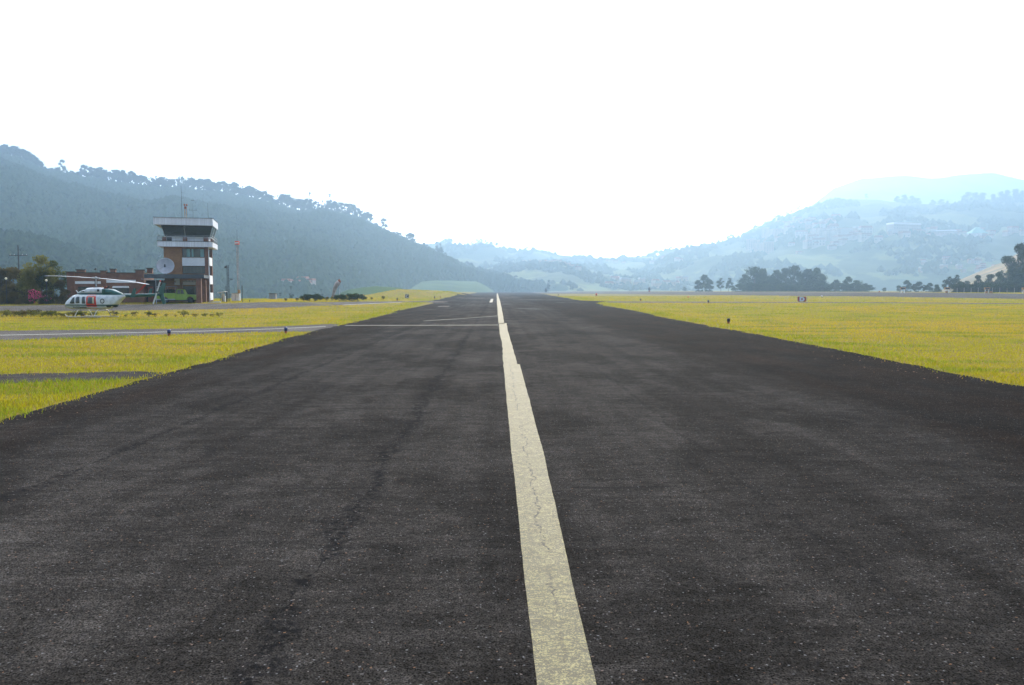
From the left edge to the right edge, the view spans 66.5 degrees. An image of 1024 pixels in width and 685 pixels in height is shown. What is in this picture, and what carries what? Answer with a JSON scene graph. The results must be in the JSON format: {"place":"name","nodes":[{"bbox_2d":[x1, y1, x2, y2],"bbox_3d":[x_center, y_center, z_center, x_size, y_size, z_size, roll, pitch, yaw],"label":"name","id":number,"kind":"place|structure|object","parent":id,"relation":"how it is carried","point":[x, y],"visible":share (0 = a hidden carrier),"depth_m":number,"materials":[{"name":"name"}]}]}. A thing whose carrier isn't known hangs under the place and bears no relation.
{"place":"outdoors","nodes":[
{"label":"outdoors","id":0,"kind":"place"},
{"bbox_2d":[0,371,161,383],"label":"path","id":1,"kind":"structure","parent":0,"point":[15,378],"depth_m":22.05,"materials":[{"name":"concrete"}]},
{"bbox_2d":[0,233,231,297],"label":"hill","id":2,"kind":"structure","parent":0,"point":[35,258],"depth_m":512.13,"materials":[{"name":"green plant"}]},
{"bbox_2d":[0,228,230,298],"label":"woodland","id":3,"kind":"object","parent":2,"relation":"on","point":[53,249],"visible":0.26,"depth_m":543.49,"materials":[{"name":"green plant"}]},
{"bbox_2d":[0,176,567,297],"bbox_3d":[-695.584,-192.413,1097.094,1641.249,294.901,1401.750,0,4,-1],"label":"hill","id":4,"kind":"structure","parent":0,"point":[560,287],"depth_m":1043.81,"materials":[{"name":"green plant"}]},
{"bbox_2d":[0,144,11,151],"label":"ridge tree","id":5,"kind":"object","parent":4,"relation":"on","point":[3,147],"visible":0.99,"depth_m":1269.91,"materials":[{"name":"green plant"}]},
{"bbox_2d":[23,152,35,160],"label":"ridge tree","id":6,"kind":"object","parent":4,"relation":"on","point":[26,156],"visible":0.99,"depth_m":1279.87,"materials":[{"name":"green plant"}]},
{"bbox_2d":[0,152,546,298],"bbox_3d":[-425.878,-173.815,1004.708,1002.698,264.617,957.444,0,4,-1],"label":"woodland","id":7,"kind":"object","parent":4,"relation":"on","point":[321,256],"visible":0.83,"depth_m":932.03,"materials":[{"name":"green plant"}]},
{"bbox_2d":[330,286,401,297],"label":"hill","id":8,"kind":"structure","parent":0,"point":[369,290],"depth_m":420.15,"materials":[{"name":"green plant"}]},
{"bbox_2d":[410,280,493,291],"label":"hill","id":9,"kind":"structure","parent":0,"point":[462,286],"depth_m":1013.05,"materials":[{"name":"plant"}]},
{"bbox_2d":[0,289,1023,423],"bbox_3d":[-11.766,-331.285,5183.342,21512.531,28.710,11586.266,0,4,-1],"label":"ground","id":10,"kind":"structure","parent":0,"point":[399,292],"depth_m":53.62,"materials":[{"name":"green plant"}]},
{"bbox_2d":[0,284,18,303],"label":"yard tree","id":11,"kind":"object","parent":10,"relation":"on","point":[4,300],"visible":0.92,"depth_m":105.04,"materials":[{"name":"green plant"}]},
{"bbox_2d":[0,267,18,302],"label":"yard tree","id":12,"kind":"object","parent":10,"relation":"on","point":[5,273],"visible":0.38,"depth_m":109.04,"materials":[{"name":"green plant"}]},
{"bbox_2d":[0,266,18,297],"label":"yard tree","id":13,"kind":"object","parent":10,"relation":"on","point":[14,270],"visible":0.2,"depth_m":110.61,"materials":[{"name":"green plant"}]},
{"bbox_2d":[15,289,33,303],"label":"yard tree","id":14,"kind":"object","parent":10,"relation":"on","point":[19,300],"visible":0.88,"depth_m":104.45,"materials":[{"name":"green plant"}]},
{"bbox_2d":[11,270,38,302],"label":"yard tree","id":15,"kind":"object","parent":10,"relation":"on","point":[16,273],"visible":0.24,"depth_m":107.96,"materials":[{"name":"green plant"}]},
{"bbox_2d":[15,275,40,302],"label":"yard tree","id":16,"kind":"object","parent":10,"relation":"on","point":[19,285],"visible":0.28,"depth_m":107.94,"materials":[{"name":"green plant"}]},
{"bbox_2d":[16,255,57,296],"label":"yard tree","id":17,"kind":"object","parent":10,"relation":"on","point":[26,275],"visible":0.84,"depth_m":105.78,"materials":[{"name":"green plant"}]},
{"bbox_2d":[28,289,51,303],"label":"bougainvillea","id":18,"kind":"object","parent":10,"relation":"on","point":[36,297],"visible":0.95,"depth_m":104.47,"materials":[{"name":"pink plant"}]},
{"bbox_2d":[38,290,57,303],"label":"yard tree","id":19,"kind":"object","parent":10,"relation":"on","point":[49,293],"visible":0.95,"depth_m":104.78,"materials":[{"name":"green plant"}]},
{"bbox_2d":[35,260,67,301],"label":"yard tree","id":20,"kind":"object","parent":10,"relation":"on","point":[42,277],"visible":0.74,"depth_m":106.96,"materials":[{"name":"green plant"}]},
{"bbox_2d":[54,279,70,303],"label":"yard tree","id":21,"kind":"object","parent":10,"relation":"on","point":[59,283],"visible":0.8,"depth_m":106.27,"materials":[{"name":"green plant"}]},
{"bbox_2d":[65,268,153,301],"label":"building","id":22,"kind":"structure","parent":10,"relation":"on","point":[78,282],"depth_m":109.51,"materials":[{"name":"red brick"}]},
{"bbox_2d":[113,288,128,292],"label":"window","id":23,"kind":"structure","parent":22,"relation":"in","point":[123,290],"depth_m":109.86,"materials":[{"name":"glass"}]},
{"bbox_2d":[65,276,165,317],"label":"helicopter","id":24,"kind":"object","parent":10,"relation":"on","point":[98,298],"visible":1,"depth_m":69.48,"materials":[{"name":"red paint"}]},
{"bbox_2d":[146,280,164,301],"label":"annex","id":25,"kind":"object","parent":10,"relation":"on","point":[151,283],"visible":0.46,"depth_m":112.24,"materials":[{"name":"red paint"}]},
{"bbox_2d":[0,324,338,339],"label":"taxiway","id":26,"kind":"structure","parent":10,"relation":"on","point":[10,335],"depth_m":45.66,"materials":[{"name":"grey asphalt"}]},
{"bbox_2d":[15,326,325,334],"bbox_3d":[-19.405,-0.689,46.281,18.299,0.001,2.439,-3,5,-34],"label":"taxi line","id":27,"kind":"object","parent":26,"relation":"on","point":[148,332],"visible":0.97,"depth_m":44.48,"materials":[{"name":"paint"}]},
{"bbox_2d":[144,274,208,303],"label":"carport","id":28,"kind":"object","parent":10,"relation":"on","point":[201,291],"visible":0.92,"depth_m":106.29,"materials":[{"name":"red brick"}]},
{"bbox_2d":[156,258,173,273],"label":"satellite dish","id":29,"kind":"object","parent":28,"relation":"on","point":[164,265],"visible":0.99,"depth_m":109.16,"materials":[{"name":"grey metal"}]},
{"bbox_2d":[153,217,217,301],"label":"control tower","id":30,"kind":"structure","parent":10,"relation":"on","point":[188,245],"depth_m":111.74,"materials":[{"name":"white concrete"}]},
{"bbox_2d":[183,286,195,294],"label":"window","id":31,"kind":"structure","parent":30,"relation":"in","point":[189,289],"depth_m":112.61,"materials":[{"name":"glass"}]},
{"bbox_2d":[182,248,204,256],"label":"window","id":32,"kind":"structure","parent":30,"relation":"in","point":[186,252],"depth_m":112.38,"materials":[{"name":"glass"}]},
{"bbox_2d":[183,266,204,273],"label":"window","id":33,"kind":"structure","parent":30,"relation":"in","point":[186,269],"depth_m":112.56,"materials":[{"name":"glass"}]},
{"bbox_2d":[0,301,446,310],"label":"apron","id":34,"kind":"object","parent":10,"relation":"on","point":[171,306],"visible":0.84,"depth_m":97.94,"materials":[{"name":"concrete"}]},
{"bbox_2d":[155,286,195,302],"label":"pickup truck","id":35,"kind":"object","parent":34,"relation":"on","point":[180,295],"visible":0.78,"depth_m":106.82,"materials":[{"name":"green paint"}]},
{"bbox_2d":[231,293,240,300],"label":"equipment cabinet","id":36,"kind":"object","parent":10,"relation":"on","point":[235,296],"visible":1,"depth_m":123.57,"materials":[{"name":"white metal"}]},
{"bbox_2d":[235,241,239,292],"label":"radio mast","id":37,"kind":"object","parent":10,"relation":"on","point":[237,243],"visible":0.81,"depth_m":148.28,"materials":[{"name":"metal"}]},
{"bbox_2d":[332,279,340,296],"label":"windsock","id":38,"kind":"object","parent":10,"relation":"on","point":[336,284],"visible":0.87,"depth_m":134.68,"materials":[{"name":"grey fabric"}]},
{"bbox_2d":[333,294,346,300],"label":"flowering bush","id":39,"kind":"object","parent":10,"relation":"on","point":[340,297],"visible":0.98,"depth_m":132.74,"materials":[{"name":"green plant"}]},
{"bbox_2d":[351,293,366,300],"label":"flowering bush","id":40,"kind":"object","parent":10,"relation":"on","point":[360,296],"visible":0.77,"depth_m":139.17,"materials":[{"name":"green plant"}]},
{"bbox_2d":[0,292,1023,684],"bbox_3d":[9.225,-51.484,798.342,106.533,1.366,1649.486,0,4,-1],"label":"runway","id":41,"kind":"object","parent":10,"relation":"on","point":[334,506],"visible":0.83,"depth_m":8.42,"materials":[{"name":"grey asphalt"}]},
{"bbox_2d":[345,325,415,325],"bbox_3d":[-6.202,-1.190,53.732,10.530,0.001,0.887,0,4,-4],"label":"taxi lead line","id":42,"kind":"object","parent":41,"relation":"on","point":[380,325],"visible":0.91,"depth_m":53.28,"materials":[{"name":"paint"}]},
{"bbox_2d":[497,294,503,323],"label":"line","id":43,"kind":"object","parent":41,"relation":"on","point":[500,316],"visible":0.9,"depth_m":84.67,"materials":[{"name":"paint"}]},
{"bbox_2d":[499,323,516,363],"bbox_3d":[-0.366,-0.356,41.200,0.596,0.001,32.244,0,4,-1],"label":"line","id":44,"kind":"object","parent":41,"relation":"on","point":[509,356],"visible":1,"depth_m":33.30,"materials":[{"name":"paint"}]},
{"bbox_2d":[503,364,596,684],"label":"line","id":45,"kind":"object","parent":41,"relation":"on","point":[561,654],"visible":1,"depth_m":6.86,"materials":[{"name":"paint"}]},
{"bbox_2d":[695,280,703,291],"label":"broad tree","id":46,"kind":"object","parent":10,"relation":"on","point":[699,285],"visible":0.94,"depth_m":640.40,"materials":[{"name":"green plant"}]},
{"bbox_2d":[699,274,710,291],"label":"broad tree","id":47,"kind":"object","parent":10,"relation":"on","point":[703,277],"visible":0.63,"depth_m":649.85,"materials":[{"name":"green plant"}]},
{"bbox_2d":[704,280,713,291],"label":"broad tree","id":48,"kind":"object","parent":10,"relation":"on","point":[708,285],"visible":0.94,"depth_m":641.31,"materials":[{"name":"green plant"}]},
{"bbox_2d":[731,284,747,291],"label":"broad tree","id":49,"kind":"object","parent":10,"relation":"on","point":[740,286],"visible":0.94,"depth_m":578.48,"materials":[{"name":"green plant"}]},
{"bbox_2d":[742,266,765,291],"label":"broad tree","id":50,"kind":"object","parent":10,"relation":"on","point":[755,274],"visible":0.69,"depth_m":611.26,"materials":[{"name":"green plant"}]},
{"bbox_2d":[750,283,762,291],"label":"broad tree","id":51,"kind":"object","parent":10,"relation":"on","point":[754,289],"visible":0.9,"depth_m":581.94,"materials":[{"name":"green plant"}]},
{"bbox_2d":[758,268,770,290],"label":"broad tree","id":52,"kind":"object","parent":10,"relation":"on","point":[764,271],"visible":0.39,"depth_m":614.05,"materials":[{"name":"green plant"}]},
{"bbox_2d":[760,283,773,291],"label":"broad tree","id":53,"kind":"object","parent":10,"relation":"on","point":[768,286],"visible":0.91,"depth_m":586.20,"materials":[{"name":"green plant"}]},
{"bbox_2d":[763,277,776,291],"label":"broad tree","id":54,"kind":"object","parent":10,"relation":"on","point":[771,280],"visible":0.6,"depth_m":601.57,"materials":[{"name":"green plant"}]},
{"bbox_2d":[533,291,1023,298],"bbox_3d":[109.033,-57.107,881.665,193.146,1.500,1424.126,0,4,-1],"label":"crossing runway","id":55,"kind":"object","parent":10,"relation":"on","point":[961,295],"visible":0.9,"depth_m":300.23,"materials":[{"name":"grey asphalt"}]},
{"bbox_2d":[772,283,788,291],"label":"broad tree","id":56,"kind":"object","parent":10,"relation":"on","point":[780,287],"visible":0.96,"depth_m":579.47,"materials":[{"name":"green plant"}]},
{"bbox_2d":[774,267,795,290],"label":"broad tree","id":57,"kind":"object","parent":10,"relation":"on","point":[784,273],"visible":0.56,"depth_m":610.29,"materials":[{"name":"green plant"}]},
{"bbox_2d":[784,265,807,291],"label":"broad tree","id":58,"kind":"object","parent":10,"relation":"on","point":[799,278],"visible":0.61,"depth_m":604.54,"materials":[{"name":"green plant"}]},
{"bbox_2d":[797,269,818,291],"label":"broad tree","id":59,"kind":"object","parent":10,"relation":"on","point":[810,278],"visible":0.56,"depth_m":599.67,"materials":[{"name":"green plant"}]},
{"bbox_2d":[808,267,826,290],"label":"broad tree","id":60,"kind":"object","parent":10,"relation":"on","point":[816,271],"visible":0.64,"depth_m":600.18,"materials":[{"name":"green plant"}]},
{"bbox_2d":[811,282,829,291],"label":"broad tree","id":61,"kind":"object","parent":10,"relation":"on","point":[822,285],"visible":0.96,"depth_m":577.20,"materials":[{"name":"green plant"}]},
{"bbox_2d":[827,282,842,291],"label":"broad tree","id":62,"kind":"object","parent":10,"relation":"on","point":[833,285],"visible":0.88,"depth_m":582.79,"materials":[{"name":"green plant"}]},
{"bbox_2d":[842,277,852,290],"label":"broad tree","id":63,"kind":"object","parent":10,"relation":"on","point":[847,280],"visible":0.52,"depth_m":602.62,"materials":[{"name":"green plant"}]},
{"bbox_2d":[902,280,911,291],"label":"broad tree","id":64,"kind":"object","parent":10,"relation":"on","point":[908,285],"visible":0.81,"depth_m":523.16,"materials":[{"name":"green plant"}]},
{"bbox_2d":[914,281,923,291],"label":"broad tree","id":65,"kind":"object","parent":10,"relation":"on","point":[918,284],"visible":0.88,"depth_m":503.22,"materials":[{"name":"green plant"}]},
{"bbox_2d":[941,276,953,287],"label":"airy tree","id":66,"kind":"object","parent":10,"relation":"on","point":[947,282],"visible":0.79,"depth_m":423.63,"materials":[{"name":"green plant"}]},
{"bbox_2d":[953,282,970,292],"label":"tree","id":67,"kind":"object","parent":10,"relation":"on","point":[959,285],"visible":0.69,"depth_m":341.84,"materials":[{"name":"green plant"}]},
{"bbox_2d":[972,283,982,292],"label":"tree","id":68,"kind":"object","parent":10,"relation":"on","point":[976,285],"visible":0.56,"depth_m":343.66,"materials":[{"name":"green plant"}]},
{"bbox_2d":[950,288,1021,292],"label":"boundary fence","id":69,"kind":"object","parent":10,"relation":"on","point":[992,289],"visible":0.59,"depth_m":320.61,"materials":[{"name":"metal"}]},
{"bbox_2d":[984,274,994,283],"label":"dark tree","id":70,"kind":"object","parent":10,"relation":"on","point":[990,276],"visible":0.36,"depth_m":393.10,"materials":[{"name":"green plant"}]},
{"bbox_2d":[983,281,999,291],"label":"tree","id":71,"kind":"object","parent":10,"relation":"on","point":[989,284],"visible":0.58,"depth_m":343.76,"materials":[{"name":"green plant"}]},
{"bbox_2d":[996,282,1013,292],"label":"tree","id":72,"kind":"object","parent":10,"relation":"on","point":[1003,285],"visible":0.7,"depth_m":342.71,"materials":[{"name":"green plant"}]},
{"bbox_2d":[997,255,1016,282],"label":"dark tree","id":73,"kind":"object","parent":10,"relation":"on","point":[1008,260],"visible":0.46,"depth_m":383.43,"materials":[{"name":"green plant"}]},
{"bbox_2d":[1009,242,1023,282],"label":"dark tree","id":74,"kind":"object","parent":10,"relation":"on","point":[1020,251],"visible":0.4,"depth_m":377.18,"materials":[{"name":"green plant"}]},
{"bbox_2d":[1009,270,1023,283],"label":"dark tree","id":75,"kind":"object","parent":10,"relation":"on","point":[1017,273],"visible":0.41,"depth_m":367.74,"materials":[{"name":"green plant"}]},
{"bbox_2d":[1011,283,1023,291],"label":"tree","id":76,"kind":"object","parent":10,"relation":"on","point":[1018,286],"visible":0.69,"depth_m":343.74,"materials":[{"name":"green plant"}]},
{"bbox_2d":[0,0,1023,258],"label":"sky","id":77,"kind":"structure","parent":0,"point":[604,128],"materials":[{"name":"white"}]},
{"bbox_2d":[487,265,703,291],"bbox_3d":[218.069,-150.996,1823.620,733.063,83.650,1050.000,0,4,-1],"label":"hill","id":78,"kind":"structure","parent":0,"point":[545,276],"depth_m":1508.46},
{"bbox_2d":[482,259,699,290],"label":"woodland","id":79,"kind":"object","parent":78,"relation":"on","point":[509,267],"visible":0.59,"depth_m":1598.01,"materials":[{"name":"plant"}]},
{"bbox_2d":[425,199,1023,290],"bbox_3d":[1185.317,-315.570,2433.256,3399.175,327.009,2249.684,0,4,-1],"label":"hill","id":80,"kind":"structure","parent":0,"point":[863,266],"depth_m":1901.23,"materials":[{"name":"plant"}]},
{"bbox_2d":[434,197,1023,284],"bbox_3d":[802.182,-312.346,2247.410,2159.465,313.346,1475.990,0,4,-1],"label":"woodland","id":81,"kind":"object","parent":80,"relation":"on","point":[967,244],"visible":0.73,"depth_m":2068.73,"materials":[{"name":"plant"}]},
{"bbox_2d":[750,239,759,252],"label":"apartment block","id":82,"kind":"structure","parent":80,"relation":"on","point":[752,242],"depth_m":2173.01,"materials":[{"name":"concrete"}]},
{"bbox_2d":[763,241,773,253],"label":"apartment block","id":83,"kind":"structure","parent":80,"relation":"on","point":[768,247],"depth_m":2067.14,"materials":[{"name":"concrete"}]},
{"bbox_2d":[774,228,782,238],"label":"apartment block","id":84,"kind":"structure","parent":80,"relation":"on","point":[777,231],"depth_m":2186.75,"materials":[{"name":"concrete"}]},
{"bbox_2d":[803,240,811,248],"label":"house","id":85,"kind":"structure","parent":80,"relation":"on","point":[807,244],"depth_m":1962.75,"materials":[{"name":"ceramic"}]},
{"bbox_2d":[812,237,825,248],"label":"house","id":86,"kind":"structure","parent":80,"relation":"on","point":[821,240],"depth_m":1940.44,"materials":[{"name":"ceramic"}]},
{"bbox_2d":[816,228,829,235],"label":"apartment block","id":87,"kind":"structure","parent":80,"relation":"on","point":[819,231],"depth_m":1973.56,"materials":[{"name":"ceramic"}]},
{"bbox_2d":[822,231,829,240],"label":"apartment block","id":88,"kind":"structure","parent":80,"relation":"on","point":[826,234],"depth_m":1950.46,"materials":[{"name":"ceramic"}]},
{"bbox_2d":[838,238,847,245],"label":"house","id":89,"kind":"structure","parent":80,"relation":"on","point":[842,241],"depth_m":1910.12,"materials":[{"name":"ceramic"}]},
{"bbox_2d":[839,228,852,234],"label":"apartment block","id":90,"kind":"structure","parent":80,"relation":"on","point":[845,230],"depth_m":1942.12,"materials":[{"name":"ceramic"}]},
{"bbox_2d":[858,233,871,241],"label":"house","id":91,"kind":"structure","parent":80,"relation":"on","point":[862,237],"depth_m":1894.09,"materials":[{"name":"ceramic"}]},
{"bbox_2d":[858,225,872,232],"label":"house","id":92,"kind":"structure","parent":80,"relation":"on","point":[866,229],"depth_m":1929.96,"materials":[{"name":"ceramic"}]},
{"bbox_2d":[874,235,883,242],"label":"house","id":93,"kind":"structure","parent":80,"relation":"on","point":[878,238],"depth_m":1849.65,"materials":[{"name":"ceramic"}]},
{"bbox_2d":[886,222,921,232],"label":"long hall","id":94,"kind":"structure","parent":80,"relation":"on","point":[896,227],"depth_m":1864.36,"materials":[{"name":"metal"}]},
{"bbox_2d":[897,231,910,238],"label":"house","id":95,"kind":"structure","parent":80,"relation":"on","point":[901,234],"depth_m":1832.71,"materials":[{"name":"ceramic"}]},
{"bbox_2d":[936,230,956,234],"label":"long hall","id":96,"kind":"structure","parent":80,"relation":"on","point":[944,231],"depth_m":1997.95,"materials":[{"name":"white paint"}]},
{"bbox_2d":[961,192,973,202],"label":"broad tree","id":97,"kind":"object","parent":80,"relation":"on","point":[966,197],"visible":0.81,"depth_m":2618.18,"materials":[{"name":"green plant"}]},
{"bbox_2d":[970,192,981,201],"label":"broad tree","id":98,"kind":"object","parent":80,"relation":"on","point":[975,195],"visible":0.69,"depth_m":2616.69,"materials":[{"name":"green plant"}]},
{"bbox_2d":[966,227,986,236],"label":"villa","id":99,"kind":"object","parent":80,"relation":"on","point":[975,231],"visible":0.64,"depth_m":1941.85,"materials":[{"name":"white paint"}]},
{"bbox_2d":[996,191,1006,203],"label":"broad tree","id":100,"kind":"object","parent":80,"relation":"on","point":[1000,198],"visible":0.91,"depth_m":2606.02,"materials":[{"name":"green plant"}]},
{"bbox_2d":[1002,190,1012,202],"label":"broad tree","id":101,"kind":"object","parent":80,"relation":"on","point":[1008,195],"visible":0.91,"depth_m":2601.01,"materials":[{"name":"green plant"}]},
{"bbox_2d":[1007,226,1018,234],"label":"house","id":102,"kind":"structure","parent":80,"relation":"on","point":[1013,229],"depth_m":1865.32,"materials":[{"name":"ceramic"}]},
{"bbox_2d":[1009,188,1022,202],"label":"broad tree","id":103,"kind":"object","parent":80,"relation":"on","point":[1016,194],"visible":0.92,"depth_m":2595.20,"materials":[{"name":"green plant"}]},
{"bbox_2d":[606,301,1023,303],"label":"service road","id":104,"kind":"structure","parent":0,"point":[802,302],"depth_m":155.66,"materials":[{"name":"grey asphalt"}]},
{"bbox_2d":[812,173,1023,205],"bbox_3d":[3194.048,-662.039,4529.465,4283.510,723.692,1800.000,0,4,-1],"label":"hill","id":105,"kind":"structure","parent":0,"point":[951,189],"depth_m":4598.82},
{"bbox_2d":[941,253,1019,291],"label":"hill","id":106,"kind":"structure","parent":0,"point":[996,268],"depth_m":808.80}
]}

